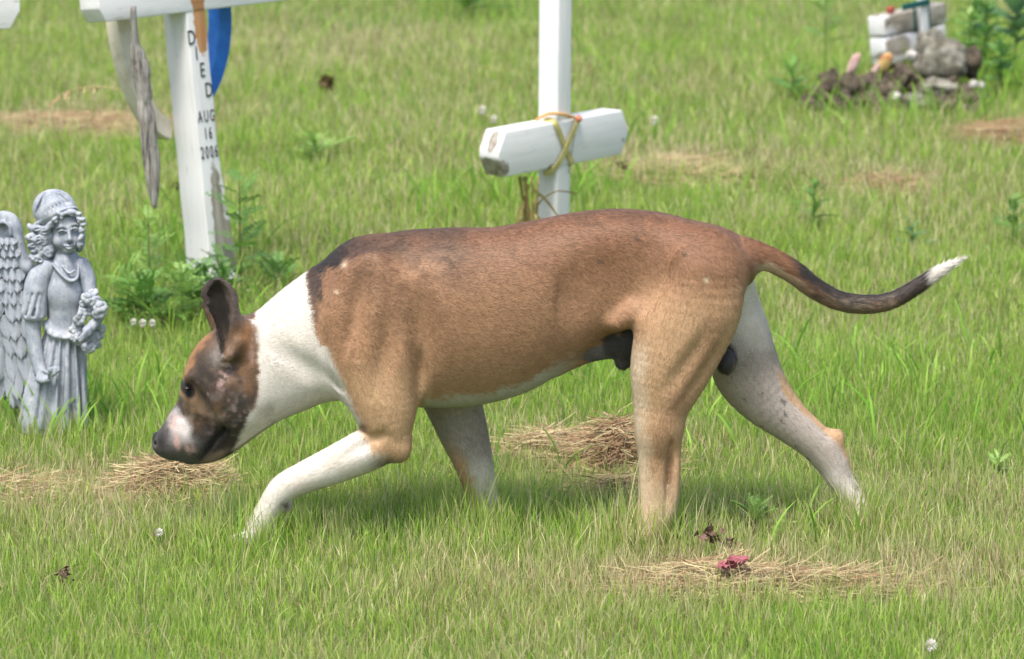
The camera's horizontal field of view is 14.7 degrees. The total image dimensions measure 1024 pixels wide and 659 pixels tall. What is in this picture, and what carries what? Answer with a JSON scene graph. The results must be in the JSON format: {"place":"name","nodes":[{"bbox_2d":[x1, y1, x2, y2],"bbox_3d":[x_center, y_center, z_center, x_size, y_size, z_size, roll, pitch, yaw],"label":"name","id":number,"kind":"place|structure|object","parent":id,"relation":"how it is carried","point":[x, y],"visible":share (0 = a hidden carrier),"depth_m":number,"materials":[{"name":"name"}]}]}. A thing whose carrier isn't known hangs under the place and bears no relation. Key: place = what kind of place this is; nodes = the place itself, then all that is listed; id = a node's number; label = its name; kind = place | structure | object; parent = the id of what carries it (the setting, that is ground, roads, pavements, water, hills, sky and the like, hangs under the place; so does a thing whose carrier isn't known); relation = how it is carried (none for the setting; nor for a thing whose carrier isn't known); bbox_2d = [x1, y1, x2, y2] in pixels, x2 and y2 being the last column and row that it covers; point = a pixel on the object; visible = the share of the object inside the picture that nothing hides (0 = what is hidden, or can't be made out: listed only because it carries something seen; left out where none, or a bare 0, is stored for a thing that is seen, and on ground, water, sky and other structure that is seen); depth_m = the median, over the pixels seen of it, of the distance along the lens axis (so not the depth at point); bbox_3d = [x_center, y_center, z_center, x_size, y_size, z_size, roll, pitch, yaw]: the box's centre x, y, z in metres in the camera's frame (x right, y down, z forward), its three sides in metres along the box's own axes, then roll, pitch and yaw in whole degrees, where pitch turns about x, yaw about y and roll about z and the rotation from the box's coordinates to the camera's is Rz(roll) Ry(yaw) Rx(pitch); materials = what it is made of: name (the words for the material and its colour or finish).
{"place":"outdoors","nodes":[
{"label":"outdoors","id":0,"kind":"place"},
{"bbox_2d":[0,0,1023,658],"bbox_3d":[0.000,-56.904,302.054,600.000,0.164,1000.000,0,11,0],"label":"ground","id":1,"kind":"structure","parent":0,"point":[500,96],"depth_m":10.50,"materials":[{"name":"green plant"}]},
{"bbox_2d":[0,0,19,28],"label":"grave cross","id":2,"kind":"object","parent":1,"relation":"on","point":[9,11],"visible":1,"depth_m":9.78,"materials":[{"name":"paint"}]},
{"bbox_2d":[0,463,106,510],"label":"straw pile","id":3,"kind":"object","parent":1,"relation":"on","point":[18,480],"visible":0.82,"depth_m":7.88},
{"bbox_2d":[0,189,107,435],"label":"angel statue","id":4,"kind":"object","parent":1,"relation":"on","point":[56,285],"visible":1,"depth_m":8.39,"materials":[{"name":"grey stone"}]},
{"bbox_2d":[54,566,73,585],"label":"withered leaf","id":5,"kind":"object","parent":1,"relation":"on","point":[65,573],"visible":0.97,"depth_m":7.11,"materials":[{"name":"brown plant"}]},
{"bbox_2d":[49,86,150,267],"bbox_3d":[-1.053,-0.380,10.171,0.259,0.485,0.021,0,11,2],"label":"grass stalk","id":6,"kind":"object","parent":1,"relation":"on","point":[69,95],"depth_m":10.13,"materials":[{"name":"plant"}]},
{"bbox_2d":[99,250,166,312],"bbox_3d":[-0.933,-0.100,9.692,0.176,0.174,0.181,0,11,0],"label":"weed","id":7,"kind":"object","parent":1,"relation":"on","point":[126,268],"visible":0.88,"depth_m":9.72,"materials":[{"name":"green plant"}]},
{"bbox_2d":[130,318,136,338],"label":"clover flower","id":8,"kind":"object","parent":1,"relation":"on","point":[131,320],"visible":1,"depth_m":9.43,"materials":[{"name":"white plant"}]},
{"bbox_2d":[138,319,145,341],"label":"clover flower","id":9,"kind":"object","parent":1,"relation":"on","point":[140,323],"visible":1,"depth_m":9.44,"materials":[{"name":"white plant"}]},
{"bbox_2d":[0,104,293,143],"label":"straw pile","id":10,"kind":"object","parent":1,"relation":"on","point":[87,113],"visible":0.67,"depth_m":13.00,"materials":[{"name":"beige plant"}]},
{"bbox_2d":[102,266,191,328],"bbox_3d":[-0.899,-0.078,9.643,0.250,0.153,0.252,0,11,0],"label":"weed","id":11,"kind":"object","parent":1,"relation":"on","point":[144,283],"visible":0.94,"depth_m":9.67,"materials":[{"name":"green plant"}]},
{"bbox_2d":[123,204,174,276],"bbox_3d":[-0.902,-0.179,9.909,0.131,0.254,0.138,-6,13,-29],"label":"weed","id":12,"kind":"object","parent":1,"relation":"on","point":[149,259],"visible":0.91,"depth_m":9.91,"materials":[{"name":"green plant"}]},
{"bbox_2d":[149,319,155,338],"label":"clover flower","id":13,"kind":"object","parent":1,"relation":"on","point":[152,321],"visible":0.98,"depth_m":9.43,"materials":[{"name":"white plant"}]},
{"bbox_2d":[51,448,257,508],"bbox_3d":[-0.684,0.268,7.892,0.410,0.102,0.392,-7,13,-33],"label":"straw pile","id":14,"kind":"object","parent":1,"relation":"on","point":[156,464],"visible":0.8,"depth_m":7.86,"materials":[{"name":"beige plant"}]},
{"bbox_2d":[155,528,161,552],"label":"clover flower","id":15,"kind":"object","parent":1,"relation":"on","point":[159,533],"visible":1,"depth_m":7.39,"materials":[{"name":"white plant"}]},
{"bbox_2d":[139,249,205,319],"bbox_3d":[-0.795,-0.101,9.656,0.191,0.204,0.201,6,12,27],"label":"weed","id":16,"kind":"object","parent":1,"relation":"on","point":[184,282],"visible":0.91,"depth_m":9.65,"materials":[{"name":"green plant"}]},
{"bbox_2d":[170,181,179,189],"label":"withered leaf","id":17,"kind":"object","parent":1,"relation":"on","point":[177,187],"visible":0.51,"depth_m":11.36,"materials":[{"name":"brown plant"}]},
{"bbox_2d":[80,0,283,284],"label":"grave cross","id":18,"kind":"object","parent":1,"relation":"on","point":[197,58],"visible":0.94,"depth_m":10.12,"materials":[{"name":"white paint"}]},
{"bbox_2d":[130,6,159,208],"bbox_3d":[-0.914,-0.551,9.910,0.070,0.505,0.029,0,11,0],"label":"wooden feather","id":19,"kind":"object","parent":18,"relation":"hanging from","point":[141,70],"visible":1,"depth_m":9.90,"materials":[{"name":"grey wood"}]},
{"bbox_2d":[160,254,246,313],"bbox_3d":[-0.765,-0.107,9.787,0.195,0.169,0.244,-5,12,-24],"label":"weed","id":20,"kind":"object","parent":1,"relation":"on","point":[204,266],"visible":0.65,"depth_m":9.76,"materials":[{"name":"green plant"}]},
{"bbox_2d":[199,242,269,290],"bbox_3d":[-0.714,-0.135,9.927,0.184,0.163,0.156,7,13,33],"label":"weed","id":21,"kind":"object","parent":1,"relation":"on","point":[222,270],"visible":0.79,"depth_m":9.91,"materials":[{"name":"green plant"}]},
{"bbox_2d":[205,169,278,290],"bbox_3d":[-0.685,-0.246,10.094,0.180,0.321,0.197,6,12,28],"label":"weed","id":22,"kind":"object","parent":1,"relation":"on","point":[240,244],"visible":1,"depth_m":10.09,"materials":[{"name":"green plant"}]},
{"bbox_2d":[255,249,304,285],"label":"weed","id":23,"kind":"object","parent":1,"relation":"on","point":[273,264],"visible":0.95,"depth_m":10.13,"materials":[{"name":"green plant"}]},
{"bbox_2d":[245,481,355,497],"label":"straw pile","id":24,"kind":"object","parent":1,"relation":"on","point":[311,493],"visible":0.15,"depth_m":7.89,"materials":[{"name":"beige plant"}]},
{"bbox_2d":[286,129,355,158],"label":"weed","id":25,"kind":"object","parent":1,"relation":"on","point":[314,141],"visible":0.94,"depth_m":12.21,"materials":[{"name":"green plant"}]},
{"bbox_2d":[317,74,336,102],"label":"dead flower","id":26,"kind":"object","parent":1,"relation":"on","point":[325,83],"visible":0.98,"depth_m":13.39,"materials":[{"name":"brown plant"}]},
{"bbox_2d":[426,0,516,15],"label":"weed","id":27,"kind":"object","parent":1,"relation":"on","point":[469,2],"visible":0.77,"depth_m":15.95,"materials":[{"name":"green plant"}]},
{"bbox_2d":[478,106,485,120],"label":"clover flower","id":28,"kind":"object","parent":1,"relation":"on","point":[480,111],"visible":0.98,"depth_m":12.91,"materials":[{"name":"white plant"}]},
{"bbox_2d":[490,115,496,125],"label":"clover flower","id":29,"kind":"object","parent":1,"relation":"on","point":[492,120],"visible":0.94,"depth_m":12.67,"materials":[{"name":"white plant"}]},
{"bbox_2d":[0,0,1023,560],"bbox_3d":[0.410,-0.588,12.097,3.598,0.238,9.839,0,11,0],"label":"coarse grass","id":30,"kind":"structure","parent":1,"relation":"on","point":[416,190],"depth_m":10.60,"materials":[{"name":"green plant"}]},
{"bbox_2d":[0,137,1023,658],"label":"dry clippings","id":31,"kind":"object","parent":1,"relation":"on","point":[568,409],"visible":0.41,"depth_m":8.05,"materials":[{"name":"beige plant"}]},
{"bbox_2d":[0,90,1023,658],"bbox_3d":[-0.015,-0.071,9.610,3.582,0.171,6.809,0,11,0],"label":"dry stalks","id":32,"kind":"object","parent":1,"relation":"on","point":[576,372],"visible":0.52,"depth_m":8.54,"materials":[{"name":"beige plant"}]},
{"bbox_2d":[489,411,583,461],"bbox_3d":[0.095,0.216,8.244,0.388,0.065,0.352,0,11,0],"label":"straw pile","id":33,"kind":"object","parent":1,"relation":"on","point":[542,433],"visible":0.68,"depth_m":8.24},
{"bbox_2d":[516,176,557,222],"bbox_3d":[0.072,-0.259,10.562,0.143,0.300,0.125,-4,12,-21],"label":"dead bouquet","id":34,"kind":"object","parent":1,"relation":"on","point":[523,207],"visible":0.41,"depth_m":10.54,"materials":[{"name":"yellow plant"}]},
{"bbox_2d":[479,0,627,218],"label":"grave cross","id":35,"kind":"object","parent":1,"relation":"on","point":[554,141],"visible":0.96,"depth_m":10.59,"materials":[{"name":"white paint"}]},
{"bbox_2d":[535,190,575,213],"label":"bent stalk","id":36,"kind":"object","parent":1,"relation":"on","point":[544,197],"visible":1,"depth_m":10.48,"materials":[{"name":"beige plant"}]},
{"bbox_2d":[151,208,968,543],"bbox_3d":[0.088,0.087,7.516,1.544,0.638,0.271,0,11,0],"label":"dog","id":37,"kind":"object","parent":1,"relation":"on","point":[383,338],"visible":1,"depth_m":7.42},
{"bbox_2d":[528,400,697,477],"bbox_3d":[0.210,0.217,8.121,0.357,0.110,0.449,0,11,0],"label":"straw pile","id":38,"kind":"object","parent":1,"relation":"on","point":[611,434],"visible":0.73,"depth_m":8.08,"materials":[{"name":"beige plant"}]},
{"bbox_2d":[542,460,686,504],"bbox_3d":[0.196,0.289,7.869,0.300,0.067,0.267,0,11,0],"label":"straw pile","id":39,"kind":"object","parent":1,"relation":"on","point":[612,477],"visible":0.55,"depth_m":7.85,"materials":[{"name":"beige plant"}]},
{"bbox_2d":[615,160,628,169],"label":"withered leaf","id":40,"kind":"object","parent":1,"relation":"on","point":[623,167],"visible":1,"depth_m":11.78,"materials":[{"name":"brown plant"}]},
{"bbox_2d":[650,115,658,138],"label":"clover flower","id":41,"kind":"object","parent":1,"relation":"on","point":[652,121],"visible":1,"depth_m":12.70,"materials":[{"name":"white plant"}]},
{"bbox_2d":[591,143,804,196],"bbox_3d":[0.547,-0.507,11.955,0.687,0.087,0.772,-8,14,-37],"label":"straw pile","id":42,"kind":"object","parent":1,"relation":"on","point":[666,158],"visible":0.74,"depth_m":11.89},
{"bbox_2d":[694,522,724,544],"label":"withered flower","id":43,"kind":"object","parent":1,"relation":"on","point":[709,530],"visible":0.99,"depth_m":7.33,"materials":[{"name":"plant"}]},
{"bbox_2d":[599,542,854,596],"bbox_3d":[0.373,0.430,7.192,0.382,0.054,0.333,9,14,40],"label":"straw pile","id":44,"kind":"object","parent":1,"relation":"on","point":[692,561],"visible":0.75,"depth_m":7.18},
{"bbox_2d":[721,536,736,549],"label":"withered flower","id":45,"kind":"object","parent":1,"relation":"on","point":[730,539],"visible":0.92,"depth_m":7.34,"materials":[{"name":"brown plant"}]},
{"bbox_2d":[512,545,1004,610],"bbox_3d":[0.466,0.433,7.167,0.936,0.060,0.368,0,11,0],"label":"straw pile","id":46,"kind":"object","parent":1,"relation":"on","point":[801,568],"visible":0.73,"depth_m":7.15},
{"bbox_2d":[716,555,748,569],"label":"cloth flower","id":47,"kind":"object","parent":46,"relation":"on","point":[733,561],"visible":0.97,"depth_m":7.15,"materials":[{"name":"pink fabric"}]},
{"bbox_2d":[730,492,796,527],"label":"weed","id":48,"kind":"object","parent":1,"relation":"on","point":[752,503],"visible":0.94,"depth_m":7.59,"materials":[{"name":"green plant"}]},
{"bbox_2d":[769,53,816,98],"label":"weed","id":49,"kind":"object","parent":1,"relation":"on","point":[792,71],"visible":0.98,"depth_m":13.56,"materials":[{"name":"green plant"}]},
{"bbox_2d":[799,94,816,111],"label":"stone","id":50,"kind":"object","parent":1,"relation":"on","point":[805,98],"visible":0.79,"depth_m":13.30,"materials":[{"name":"grey stone"}]},
{"bbox_2d":[790,172,839,223],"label":"weed","id":51,"kind":"object","parent":1,"relation":"on","point":[816,204],"visible":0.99,"depth_m":10.88,"materials":[{"name":"green plant"}]},
{"bbox_2d":[809,83,825,100],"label":"stone","id":52,"kind":"object","parent":1,"relation":"on","point":[816,90],"visible":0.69,"depth_m":13.35,"materials":[{"name":"stone"}]},
{"bbox_2d":[794,0,854,71],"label":"weed","id":53,"kind":"object","parent":1,"relation":"on","point":[822,8],"visible":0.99,"depth_m":13.74,"materials":[{"name":"green plant"}]},
{"bbox_2d":[818,67,844,93],"bbox_3d":[1.076,-0.821,13.401,0.100,0.127,0.095,-7,13,-34],"label":"stone","id":54,"kind":"object","parent":1,"relation":"on","point":[829,82],"visible":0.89,"depth_m":13.37,"materials":[{"name":"stone"}]},
{"bbox_2d":[831,89,854,110],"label":"stone","id":55,"kind":"object","parent":1,"relation":"on","point":[837,98],"visible":0.67,"depth_m":13.28,"materials":[{"name":"grey stone"}]},
{"bbox_2d":[859,90,885,108],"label":"stone","id":56,"kind":"object","parent":1,"relation":"on","point":[873,95],"visible":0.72,"depth_m":13.30,"materials":[{"name":"grey stone"}]},
{"bbox_2d":[872,106,884,112],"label":"stone","id":57,"kind":"object","parent":1,"relation":"on","point":[879,108],"visible":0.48,"depth_m":13.25,"materials":[{"name":"grey stone"}]},
{"bbox_2d":[826,165,939,195],"bbox_3d":[1.092,-0.440,11.659,0.360,0.060,0.485,0,11,0],"label":"straw pile","id":58,"kind":"object","parent":1,"relation":"on","point":[897,180],"visible":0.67,"depth_m":11.65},
{"bbox_2d":[889,92,901,100],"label":"stone","id":59,"kind":"object","parent":1,"relation":"on","point":[899,97],"visible":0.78,"depth_m":13.32,"materials":[{"name":"white stone"}]},
{"bbox_2d":[811,71,981,112],"bbox_3d":[1.292,-0.791,13.374,0.589,0.138,0.221,0,11,0],"label":"rubble","id":60,"kind":"object","parent":1,"relation":"on","point":[886,76],"visible":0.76,"depth_m":13.38,"materials":[{"name":"brown soil"}]},
{"bbox_2d":[838,71,867,95],"bbox_3d":[1.142,-0.815,13.386,0.102,0.113,0.097,-7,13,-30],"label":"stone","id":61,"kind":"object","parent":60,"relation":"on","point":[855,81],"visible":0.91,"depth_m":13.35,"materials":[{"name":"stone"}]},
{"bbox_2d":[846,53,860,72],"bbox_3d":[1.153,-0.896,13.438,0.035,0.086,0.025,25,10,-5],"label":"shell","id":62,"kind":"object","parent":60,"relation":"on","point":[854,60],"visible":0.99,"depth_m":13.43},
{"bbox_2d":[862,71,887,95],"bbox_3d":[1.214,-0.816,13.404,0.114,0.107,0.097,6,12,28],"label":"stone","id":63,"kind":"object","parent":60,"relation":"on","point":[870,76],"visible":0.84,"depth_m":13.38,"materials":[{"name":"stone"}]},
{"bbox_2d":[871,63,879,72],"bbox_3d":[1.224,-0.874,13.422,0.024,0.053,0.024,28,10,-5],"label":"shell","id":64,"kind":"object","parent":63,"relation":"on","point":[876,68],"visible":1,"depth_m":13.41},
{"bbox_2d":[877,52,892,73],"bbox_3d":[1.257,-0.899,13.437,0.044,0.083,0.026,34,9,-6],"label":"shell","id":65,"kind":"object","parent":60,"relation":"on","point":[885,60],"visible":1,"depth_m":13.43,"materials":[{"name":"orange"}]},
{"bbox_2d":[891,62,915,85],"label":"stone","id":66,"kind":"object","parent":60,"relation":"on","point":[901,69],"visible":0.91,"depth_m":13.40,"materials":[{"name":"stone"}]},
{"bbox_2d":[868,0,946,64],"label":"grave cross","id":67,"kind":"object","parent":1,"relation":"on","point":[892,27],"visible":0.83,"depth_m":13.62,"materials":[{"name":"paint"}]},
{"bbox_2d":[900,92,930,107],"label":"stone","id":68,"kind":"object","parent":1,"relation":"on","point":[905,100],"visible":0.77,"depth_m":13.29,"materials":[{"name":"grey stone"}]},
{"bbox_2d":[894,216,937,244],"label":"weed","id":69,"kind":"object","parent":1,"relation":"on","point":[911,229],"visible":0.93,"depth_m":10.69,"materials":[{"name":"green plant"}]},
{"bbox_2d":[924,639,937,658],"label":"clover flower","id":70,"kind":"object","parent":1,"relation":"on","point":[928,647],"visible":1,"depth_m":6.60,"materials":[{"name":"white plant"}]},
{"bbox_2d":[917,76,957,96],"bbox_3d":[1.434,-0.814,13.398,0.153,0.075,0.109,0,11,0],"label":"stone","id":71,"kind":"object","parent":1,"relation":"on","point":[939,83],"visible":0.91,"depth_m":13.36,"materials":[{"name":"grey stone"}]},
{"bbox_2d":[910,36,967,78],"bbox_3d":[1.446,-0.914,13.489,0.196,0.165,0.154,0,11,0],"label":"stone","id":72,"kind":"object","parent":1,"relation":"on","point":[947,56],"visible":0.98,"depth_m":13.43,"materials":[{"name":"grey stone"}]},
{"bbox_2d":[905,49,917,60],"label":"stone","id":73,"kind":"object","parent":72,"relation":"on","point":[910,54],"visible":1,"depth_m":13.46,"materials":[{"name":"white stone"}]},
{"bbox_2d":[915,27,942,53],"bbox_3d":[1.428,-0.966,13.565,0.109,0.128,0.103,5,12,25],"label":"stone","id":74,"kind":"object","parent":72,"relation":"on","point":[933,32],"visible":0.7,"depth_m":13.54,"materials":[{"name":"grey stone"}]},
{"bbox_2d":[932,95,959,112],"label":"stone","id":75,"kind":"object","parent":1,"relation":"on","point":[945,98],"visible":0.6,"depth_m":13.28,"materials":[{"name":"grey stone"}]},
{"bbox_2d":[947,83,972,103],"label":"stone","id":76,"kind":"object","parent":1,"relation":"on","point":[966,87],"visible":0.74,"depth_m":13.34,"materials":[{"name":"grey stone"}]},
{"bbox_2d":[954,5,989,49],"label":"weed","id":77,"kind":"object","parent":1,"relation":"on","point":[968,28],"visible":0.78,"depth_m":14.08,"materials":[{"name":"green plant"}]},
{"bbox_2d":[962,45,982,79],"bbox_3d":[1.557,-0.911,13.586,0.086,0.120,0.087,-6,13,-29],"label":"stone","id":78,"kind":"object","parent":1,"relation":"on","point":[974,57],"visible":0.74,"depth_m":13.56,"materials":[{"name":"stone"}]},
{"bbox_2d":[951,0,1001,44],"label":"weed","id":79,"kind":"object","parent":1,"relation":"on","point":[974,18],"visible":0.52,"depth_m":15.03,"materials":[{"name":"green plant"}]},
{"bbox_2d":[931,114,1023,149],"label":"straw pile","id":80,"kind":"object","parent":1,"relation":"on","point":[988,126],"visible":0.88,"depth_m":12.70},
{"bbox_2d":[967,90,988,104],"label":"stone","id":81,"kind":"object","parent":1,"relation":"on","point":[976,98],"visible":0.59,"depth_m":13.34,"materials":[{"name":"grey stone"}]},
{"bbox_2d":[969,80,977,87],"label":"pebble","id":82,"kind":"object","parent":81,"relation":"on","point":[972,83],"visible":1,"depth_m":13.36,"materials":[{"name":"stone"}]},
{"bbox_2d":[961,0,1018,76],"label":"weed","id":83,"kind":"object","parent":1,"relation":"on","point":[986,28],"visible":0.82,"depth_m":14.02,"materials":[{"name":"green plant"}]},
{"bbox_2d":[974,0,1023,67],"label":"weed","id":84,"kind":"object","parent":1,"relation":"on","point":[1016,7],"visible":0.89,"depth_m":14.13,"materials":[{"name":"green plant"}]},
{"bbox_2d":[987,448,1014,471],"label":"weed","id":85,"kind":"object","parent":1,"relation":"on","point":[997,455],"visible":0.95,"depth_m":8.05,"materials":[{"name":"green plant"}]},
{"bbox_2d":[981,31,1023,86],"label":"weed","id":86,"kind":"object","parent":1,"relation":"on","point":[1003,65],"visible":0.94,"depth_m":13.64,"materials":[{"name":"green plant"}]},
{"bbox_2d":[992,192,1023,247],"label":"weed","id":87,"kind":"object","parent":1,"relation":"on","point":[1015,203],"visible":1,"depth_m":10.72,"materials":[{"name":"green plant"}]},
{"bbox_2d":[978,81,984,88],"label":"pebble","id":88,"kind":"object","parent":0,"point":[982,83],"visible":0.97,"depth_m":13.36,"materials":[{"name":"stone"}]}
]}

